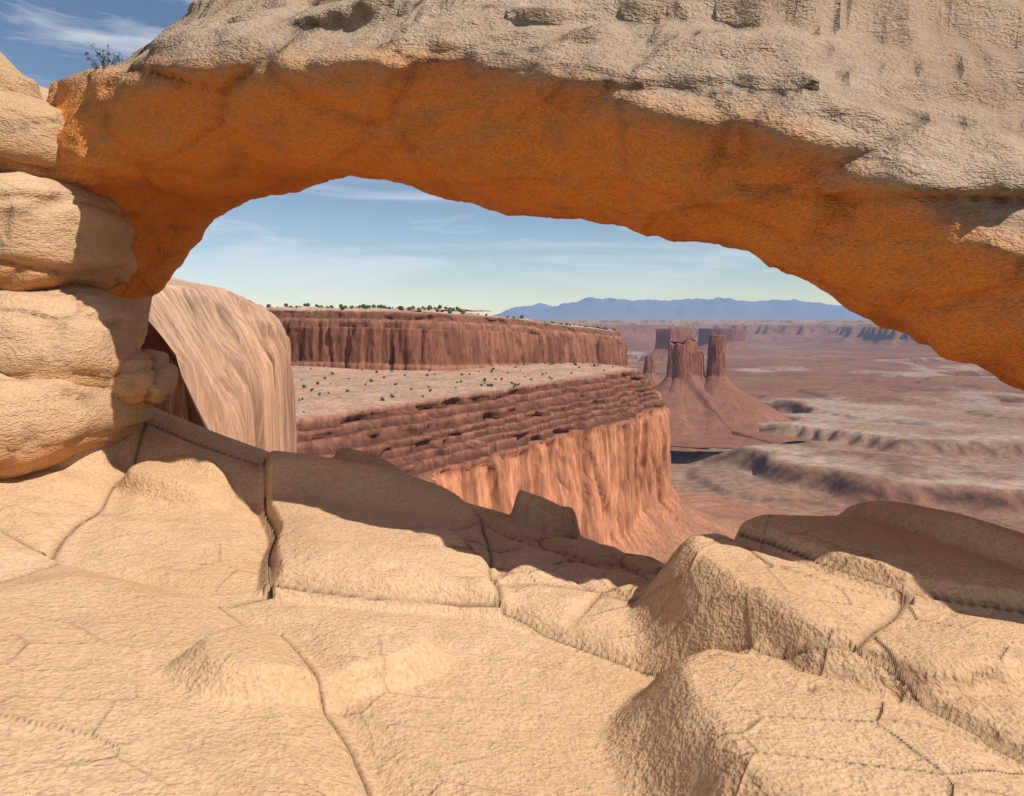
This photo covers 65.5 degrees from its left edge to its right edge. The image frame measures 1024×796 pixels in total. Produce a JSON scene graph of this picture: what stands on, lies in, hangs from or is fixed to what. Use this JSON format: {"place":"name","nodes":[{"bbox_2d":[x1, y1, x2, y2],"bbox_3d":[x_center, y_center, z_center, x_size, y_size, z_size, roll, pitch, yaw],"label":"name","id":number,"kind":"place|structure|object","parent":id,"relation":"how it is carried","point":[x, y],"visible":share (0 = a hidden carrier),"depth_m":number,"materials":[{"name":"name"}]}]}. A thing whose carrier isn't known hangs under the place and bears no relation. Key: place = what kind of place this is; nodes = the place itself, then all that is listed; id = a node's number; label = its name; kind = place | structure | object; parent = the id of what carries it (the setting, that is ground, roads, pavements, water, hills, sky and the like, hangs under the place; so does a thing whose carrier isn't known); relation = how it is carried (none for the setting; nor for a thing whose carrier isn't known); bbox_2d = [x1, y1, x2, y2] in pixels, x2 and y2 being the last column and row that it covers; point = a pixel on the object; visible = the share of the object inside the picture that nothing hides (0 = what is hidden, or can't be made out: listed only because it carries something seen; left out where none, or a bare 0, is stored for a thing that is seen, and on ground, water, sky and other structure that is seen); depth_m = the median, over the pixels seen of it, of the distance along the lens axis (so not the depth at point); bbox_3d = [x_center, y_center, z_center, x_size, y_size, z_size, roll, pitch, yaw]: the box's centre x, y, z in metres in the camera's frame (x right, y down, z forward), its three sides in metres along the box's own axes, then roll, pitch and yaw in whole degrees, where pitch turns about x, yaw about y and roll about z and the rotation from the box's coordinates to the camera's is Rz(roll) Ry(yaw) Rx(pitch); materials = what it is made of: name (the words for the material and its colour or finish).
{"place":"outdoors","nodes":[
{"label":"outdoors","id":0,"kind":"place"},
{"bbox_2d":[140,306,662,399],"bbox_3d":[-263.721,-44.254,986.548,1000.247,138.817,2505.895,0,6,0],"label":"rim cliffs","id":1,"kind":"structure","parent":0,"point":[388,339],"depth_m":795.62,"materials":[{"name":"brown stone"}]},
{"bbox_2d":[148,277,296,452],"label":"rock buttress","id":2,"kind":"structure","parent":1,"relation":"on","point":[230,351],"depth_m":18.63,"materials":[{"name":"beige stone"}]},
{"bbox_2d":[259,303,614,412],"bbox_3d":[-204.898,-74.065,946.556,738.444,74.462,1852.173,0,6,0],"label":"juniper scrub","id":3,"kind":"object","parent":1,"relation":"on","point":[364,306],"visible":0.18,"depth_m":843.42,"materials":[{"name":"green plant"}]},
{"bbox_2d":[0,0,841,315],"label":"sky","id":4,"kind":"structure","parent":0,"point":[348,241],"materials":[{"name":"blue"}]},
{"bbox_2d":[0,406,1023,795],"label":"slickrock ground","id":5,"kind":"structure","parent":0,"point":[188,608],"depth_m":3.71,"materials":[{"name":"beige stone"}]},
{"bbox_2d":[0,52,177,479],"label":"sandstone lumps","id":6,"kind":"object","parent":5,"relation":"on","point":[81,370],"visible":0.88,"depth_m":6.06,"materials":[{"name":"beige stone"}]},
{"bbox_2d":[46,0,1023,390],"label":"natural rock arch","id":7,"kind":"structure","parent":5,"relation":"on","point":[862,158],"depth_m":4.91,"materials":[{"name":"orange stone"}]},
{"bbox_2d":[85,43,123,68],"bbox_3d":[-3.168,-2.602,6.218,0.278,0.274,0.284,-4,7,-36],"label":"shrub","id":8,"kind":"object","parent":7,"relation":"on","point":[103,64],"visible":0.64,"depth_m":6.17,"materials":[{"name":"grey plant"}]},
{"bbox_2d":[492,297,1023,533],"bbox_3d":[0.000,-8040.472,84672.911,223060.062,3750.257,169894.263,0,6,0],"label":"desert basin","id":9,"kind":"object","parent":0,"point":[872,410],"depth_m":3100.09,"materials":[{"name":"brown stone"}]},
{"bbox_2d":[291,363,790,563],"bbox_3d":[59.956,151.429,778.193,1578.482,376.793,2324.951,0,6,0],"label":"canyon cliff","id":10,"kind":"structure","parent":9,"relation":"on","point":[589,444],"depth_m":655.77,"materials":[{"name":"brown stone"}]},
{"bbox_2d":[642,355,661,386],"bbox_3d":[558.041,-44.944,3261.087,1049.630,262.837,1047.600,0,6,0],"label":"tower","id":11,"kind":"structure","parent":9,"relation":"on","point":[650,374],"depth_m":3233.50,"materials":[{"name":"brown stone"}]},
{"bbox_2d":[638,328,706,360],"bbox_3d":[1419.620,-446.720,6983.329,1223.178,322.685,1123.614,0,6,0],"label":"distant butte","id":12,"kind":"object","parent":9,"relation":"on","point":[664,338],"visible":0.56,"depth_m":6886.58,"materials":[{"name":"brown stone"}]},
{"bbox_2d":[671,351,750,446],"bbox_3d":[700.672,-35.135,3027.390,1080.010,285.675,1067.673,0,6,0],"label":"butte","id":13,"kind":"object","parent":9,"relation":"on","point":[693,440],"visible":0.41,"depth_m":2651.29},
{"bbox_2d":[697,328,754,350],"bbox_3d":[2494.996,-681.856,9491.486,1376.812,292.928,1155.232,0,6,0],"label":"butte","id":14,"kind":"object","parent":9,"relation":"on","point":[735,340],"visible":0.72,"depth_m":9357.05,"materials":[{"name":"brown stone"}]},
{"bbox_2d":[654,338,804,451],"bbox_3d":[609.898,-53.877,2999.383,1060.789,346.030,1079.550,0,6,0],"label":"butte","id":15,"kind":"object","parent":9,"relation":"on","point":[686,396],"visible":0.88,"depth_m":2890.48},
{"bbox_2d":[677,334,812,447],"bbox_3d":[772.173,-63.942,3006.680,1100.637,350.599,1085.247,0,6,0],"label":"butte","id":16,"kind":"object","parent":9,"relation":"on","point":[740,408],"depth_m":2860.19,"materials":[{"name":"brown stone"}]}
]}

